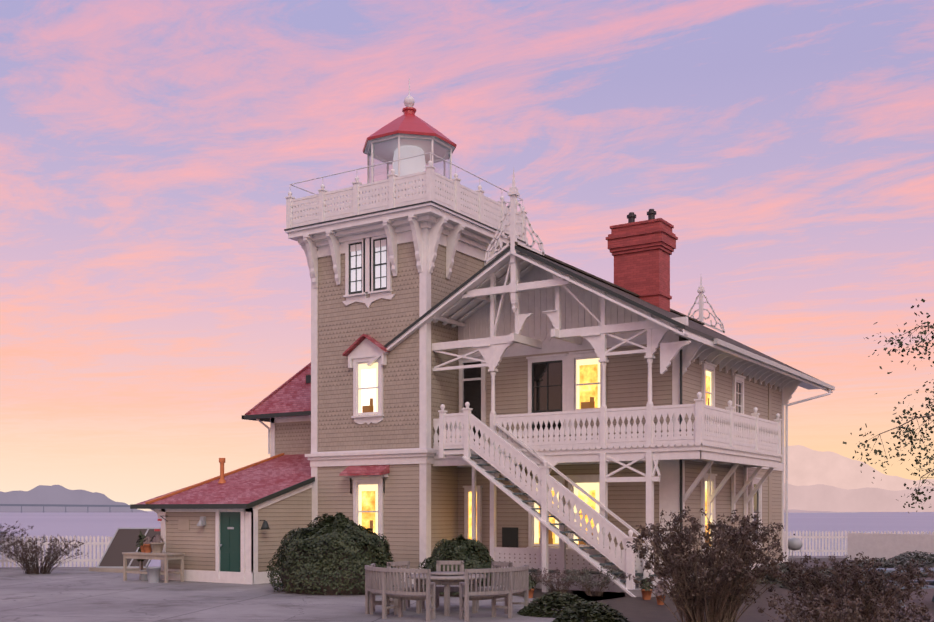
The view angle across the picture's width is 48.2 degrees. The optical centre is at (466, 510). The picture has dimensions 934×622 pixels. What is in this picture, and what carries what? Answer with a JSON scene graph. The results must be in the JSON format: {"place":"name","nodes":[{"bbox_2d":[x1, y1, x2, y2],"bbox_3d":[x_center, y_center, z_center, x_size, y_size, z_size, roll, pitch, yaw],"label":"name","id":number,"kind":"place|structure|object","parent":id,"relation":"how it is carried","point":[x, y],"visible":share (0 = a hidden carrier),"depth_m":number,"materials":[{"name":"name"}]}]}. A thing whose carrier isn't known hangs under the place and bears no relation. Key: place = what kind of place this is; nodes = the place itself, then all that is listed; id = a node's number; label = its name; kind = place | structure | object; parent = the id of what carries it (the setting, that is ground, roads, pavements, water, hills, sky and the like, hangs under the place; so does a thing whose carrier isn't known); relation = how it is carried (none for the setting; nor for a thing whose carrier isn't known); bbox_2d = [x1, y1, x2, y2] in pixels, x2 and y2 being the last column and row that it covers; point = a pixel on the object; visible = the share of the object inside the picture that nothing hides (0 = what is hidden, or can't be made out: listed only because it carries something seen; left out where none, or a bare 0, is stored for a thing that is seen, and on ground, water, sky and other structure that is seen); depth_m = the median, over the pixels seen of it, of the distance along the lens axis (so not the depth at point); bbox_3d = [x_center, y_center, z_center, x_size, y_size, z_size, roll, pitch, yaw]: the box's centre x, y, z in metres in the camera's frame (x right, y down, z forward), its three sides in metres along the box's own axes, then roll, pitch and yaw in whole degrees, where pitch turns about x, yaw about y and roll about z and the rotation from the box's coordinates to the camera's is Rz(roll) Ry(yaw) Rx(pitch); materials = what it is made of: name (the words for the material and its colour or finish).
{"place":"outdoors","nodes":[
{"label":"outdoors","id":0,"kind":"place"},
{"bbox_2d":[0,504,129,512],"bbox_3d":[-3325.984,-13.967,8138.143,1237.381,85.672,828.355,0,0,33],"label":"bridge","id":1,"kind":"structure","parent":0,"point":[63,505],"depth_m":8141.63,"materials":[{"name":"black"}]},
{"bbox_2d":[0,485,145,511],"bbox_3d":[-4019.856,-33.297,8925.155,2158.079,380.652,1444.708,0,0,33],"label":"hills","id":2,"kind":"structure","parent":0,"point":[46,494],"depth_m":8934.68,"materials":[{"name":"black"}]},
{"bbox_2d":[0,555,846,621],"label":"ground","id":3,"kind":"structure","parent":0,"point":[70,594],"depth_m":22.63,"materials":[{"name":"concrete"}]},
{"bbox_2d":[0,521,33,550],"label":"bare bush","id":4,"kind":"object","parent":3,"relation":"on","point":[3,534],"visible":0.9,"depth_m":35.21,"materials":[{"name":"plant"}]},
{"bbox_2d":[0,535,87,573],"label":"bare bush","id":5,"kind":"object","parent":3,"relation":"on","point":[28,563],"visible":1,"depth_m":33.11,"materials":[{"name":"brown plant"}]},
{"bbox_2d":[89,528,160,572],"bbox_3d":[-11.239,1.297,35.317,1.810,1.454,2.445,0,0,33],"label":"hatch","id":6,"kind":"object","parent":3,"relation":"on","point":[121,541],"visible":0.75,"depth_m":35.01,"materials":[{"name":"grey"}]},
{"bbox_2d":[139,542,164,582],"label":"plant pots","id":7,"kind":"object","parent":3,"relation":"on","point":[152,575],"visible":0.96,"depth_m":29.64,"materials":[{"name":"ceramic"}]},
{"bbox_2d":[138,535,145,545],"bbox_3d":[-9.341,0.846,30.131,0.319,0.369,0.310,0,0,33],"label":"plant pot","id":8,"kind":"object","parent":7,"relation":"on","point":[141,540],"visible":0.56,"depth_m":30.06,"materials":[{"name":"green plant"}]},
{"bbox_2d":[143,536,152,543],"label":"potted flowers","id":9,"kind":"object","parent":7,"relation":"on","point":[147,540],"visible":0.69,"depth_m":29.88,"materials":[{"name":"pink plant"}]},
{"bbox_2d":[150,534,163,542],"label":"potted flowers","id":10,"kind":"object","parent":7,"relation":"on","point":[157,538],"visible":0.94,"depth_m":29.70,"materials":[{"name":"pink plant"}]},
{"bbox_2d":[122,552,184,582],"bbox_3d":[-8.969,1.607,29.833,1.850,0.810,0.700,0,0,33],"label":"potting table","id":11,"kind":"object","parent":3,"relation":"on","point":[165,556],"visible":0.92,"depth_m":29.58,"materials":[{"name":"beige wood"}]},
{"bbox_2d":[135,531,145,561],"bbox_3d":[-9.522,1.038,30.432,0.332,0.902,0.366,0,0,33],"label":"potted plant","id":12,"kind":"object","parent":11,"relation":"on","point":[138,545],"visible":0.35,"depth_m":30.37,"materials":[{"name":"green plant"}]},
{"bbox_2d":[130,362,314,583],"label":"shed wing","id":13,"kind":"structure","parent":3,"relation":"on","point":[235,526],"depth_m":30.05,"materials":[{"name":"beige wood"}]},
{"bbox_2d":[266,512,398,594],"bbox_3d":[-3.227,1.024,26.143,3.561,1.976,3.206,0,0,33],"label":"shrub","id":14,"kind":"object","parent":3,"relation":"on","point":[333,555],"visible":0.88,"depth_m":25.12,"materials":[{"name":"green plant"}]},
{"bbox_2d":[284,201,525,583],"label":"tower","id":15,"kind":"structure","parent":3,"relation":"on","point":[437,251],"depth_m":29.19,"materials":[{"name":"beige wood"}]},
{"bbox_2d":[285,78,527,241],"bbox_3d":[-1.731,-10.618,31.276,5.200,4.780,5.200,0,0,33],"label":"lantern gallery","id":16,"kind":"object","parent":15,"relation":"on","point":[409,145],"visible":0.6,"depth_m":30.00,"materials":[{"name":"white wood"}]},
{"bbox_2d":[365,561,528,621],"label":"outdoor table and benches","id":17,"kind":"object","parent":3,"relation":"on","point":[514,581],"visible":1,"depth_m":19.68,"materials":[{"name":"wood"}]},
{"bbox_2d":[418,534,499,596],"bbox_3d":[-0.127,1.288,25.110,2.045,1.448,1.939,0,0,33],"label":"shrub","id":18,"kind":"object","parent":3,"relation":"on","point":[472,553],"visible":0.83,"depth_m":24.64,"materials":[{"name":"green plant"}]},
{"bbox_2d":[0,531,933,566],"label":"fences","id":19,"kind":"object","parent":3,"relation":"on","point":[871,545],"visible":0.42,"depth_m":41.42,"materials":[{"name":"white wood"}]},
{"bbox_2d":[438,402,667,596],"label":"stairs","id":20,"kind":"structure","parent":3,"relation":"on","point":[452,442],"depth_m":25.77,"materials":[{"name":"wood"}]},
{"bbox_2d":[529,589,665,604],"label":"flower pots","id":21,"kind":"object","parent":3,"relation":"on","point":[646,595],"depth_m":23.50,"materials":[{"name":"ceramic"}]},
{"bbox_2d":[529,575,535,589],"bbox_3d":[1.432,1.661,24.054,0.367,0.350,0.385,0,0,-19],"label":"potted plant","id":22,"kind":"object","parent":21,"relation":"on","point":[532,583],"visible":0.46,"depth_m":23.99,"materials":[{"name":"green plant"}]},
{"bbox_2d":[640,578,654,590],"bbox_3d":[4.084,1.672,23.594,0.349,0.333,0.374,0,0,-15],"label":"potted plant","id":23,"kind":"object","parent":21,"relation":"on","point":[644,583],"visible":0.77,"depth_m":23.54,"materials":[{"name":"green plant"}]},
{"bbox_2d":[653,581,669,595],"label":"potted flowers","id":24,"kind":"object","parent":21,"relation":"on","point":[658,591],"visible":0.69,"depth_m":22.25,"materials":[{"name":"white plant"}]},
{"bbox_2d":[367,242,834,561],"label":"house roof","id":25,"kind":"structure","parent":3,"relation":"on","point":[695,330],"depth_m":28.17,"materials":[{"name":"white wood"}]},
{"bbox_2d":[484,169,724,332],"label":"roof finials","id":26,"kind":"object","parent":25,"relation":"on","point":[513,193],"visible":0.88,"depth_m":26.97,"materials":[{"name":"white wood"}]},
{"bbox_2d":[606,209,677,311],"bbox_3d":[5.699,-7.828,34.008,1.980,3.880,1.300,0,0,33],"label":"chimney","id":27,"kind":"object","parent":25,"relation":"on","point":[641,251],"visible":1,"depth_m":33.55,"materials":[{"name":"red brick"}]},
{"bbox_2d":[682,341,801,405],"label":"eave brackets","id":28,"kind":"object","parent":25,"relation":"attached to","point":[692,350],"visible":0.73,"depth_m":29.42,"materials":[{"name":"white wood"}]},
{"bbox_2d":[0,511,933,566],"bbox_3d":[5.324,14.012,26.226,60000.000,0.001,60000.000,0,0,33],"label":"sea water","id":29,"kind":"structure","parent":0,"point":[84,524],"depth_m":1148.24,"materials":[{"name":"liquid"}]},
{"bbox_2d":[0,0,933,510],"label":"sky","id":30,"kind":"structure","parent":0,"point":[155,290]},
{"bbox_2d":[458,263,784,582],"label":"house walls","id":31,"kind":"structure","parent":0,"point":[627,381],"depth_m":28.35,"materials":[{"name":"beige wood"}]},
{"bbox_2d":[339,235,761,552],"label":"windows","id":32,"kind":"structure","parent":31,"relation":"attached to","point":[571,381],"depth_m":29.24,"materials":[{"name":"white"}]},
{"bbox_2d":[432,249,783,592],"bbox_3d":[5.512,-2.388,28.489,7.634,8.800,12.426,0,0,73],"label":"balcony porch","id":33,"kind":"object","parent":31,"relation":"attached to","point":[752,443],"visible":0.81,"depth_m":26.40,"materials":[{"name":"white wood"}]},
{"bbox_2d":[500,558,933,621],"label":"bed soil","id":34,"kind":"structure","parent":0,"point":[635,609],"depth_m":22.83,"materials":[{"name":"brown soil"}]},
{"bbox_2d":[504,566,550,583],"bbox_3d":[1.464,1.718,26.526,1.491,0.597,1.488,0,0,33],"label":"porch plant","id":35,"kind":"object","parent":34,"relation":"on","point":[536,575],"visible":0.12,"depth_m":26.52,"materials":[{"name":"green plant"}]},
{"bbox_2d":[529,567,589,593],"bbox_3d":[2.275,1.688,25.402,1.549,0.657,1.472,0,0,33],"label":"porch plant","id":36,"kind":"object","parent":34,"relation":"on","point":[550,584],"visible":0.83,"depth_m":25.26,"materials":[{"name":"plant"}]},
{"bbox_2d":[517,591,628,621],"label":"low bush","id":37,"kind":"object","parent":34,"relation":"on","point":[575,608],"visible":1,"depth_m":18.52,"materials":[{"name":"green plant"}]},
{"bbox_2d":[561,564,624,595],"bbox_3d":[3.011,1.634,24.653,1.607,0.764,1.524,0,0,-4],"label":"porch plant","id":38,"kind":"object","parent":34,"relation":"on","point":[578,579],"visible":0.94,"depth_m":24.51,"materials":[{"name":"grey plant"}]},
{"bbox_2d":[623,506,786,621],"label":"dry plant","id":39,"kind":"object","parent":34,"relation":"on","point":[725,583],"visible":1,"depth_m":16.02,"materials":[{"name":"brown plant"}]},
{"bbox_2d":[788,534,803,566],"bbox_3d":[11.428,1.408,36.330,0.610,1.212,0.578,0,0,33],"label":"kettle grill","id":40,"kind":"object","parent":34,"relation":"on","point":[794,544],"visible":0.92,"depth_m":36.16,"materials":[{"name":"white metal"}]},
{"bbox_2d":[745,550,933,591],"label":"plant cover","id":41,"kind":"object","parent":34,"relation":"on","point":[903,559],"visible":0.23,"depth_m":32.34,"materials":[{"name":"green plant"}]},
{"bbox_2d":[757,588,928,621],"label":"dry plant","id":42,"kind":"object","parent":34,"relation":"on","point":[811,611],"visible":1,"depth_m":13.94,"materials":[{"name":"plant"}]},
{"bbox_2d":[766,553,933,621],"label":"dry plant","id":43,"kind":"object","parent":34,"relation":"on","point":[873,584],"visible":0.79,"depth_m":16.39,"materials":[{"name":"brown plant"}]},
{"bbox_2d":[865,606,933,621],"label":"purple cover plant","id":44,"kind":"object","parent":34,"relation":"on","point":[930,618],"visible":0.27,"depth_m":17.86,"materials":[{"name":"purple plant"}]},
{"bbox_2d":[784,509,858,512],"bbox_3d":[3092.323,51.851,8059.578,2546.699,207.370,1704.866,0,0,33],"label":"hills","id":45,"kind":"structure","parent":0,"point":[796,511],"depth_m":8051.24,"materials":[{"name":"pink"}]},
{"bbox_2d":[784,445,933,490],"bbox_3d":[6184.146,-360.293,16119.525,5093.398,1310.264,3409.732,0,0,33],"label":"hills","id":46,"kind":"structure","parent":0,"point":[807,466],"depth_m":16109.92,"materials":[{"name":"pink"}]},
{"bbox_2d":[784,483,933,511],"bbox_3d":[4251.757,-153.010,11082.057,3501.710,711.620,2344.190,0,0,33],"label":"hills","id":47,"kind":"structure","parent":0,"point":[819,497],"depth_m":11079.50,"materials":[{"name":"pink"}]},
{"bbox_2d":[843,299,933,512],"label":"tree branches","id":48,"kind":"object","parent":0,"point":[928,415],"visible":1,"depth_m":13.47,"materials":[{"name":"green plant"}]},
{"bbox_2d":[858,568,933,606],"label":"picnic table","id":49,"kind":"object","parent":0,"point":[915,581],"visible":0.1,"depth_m":22.06,"materials":[{"name":"grey wood"}]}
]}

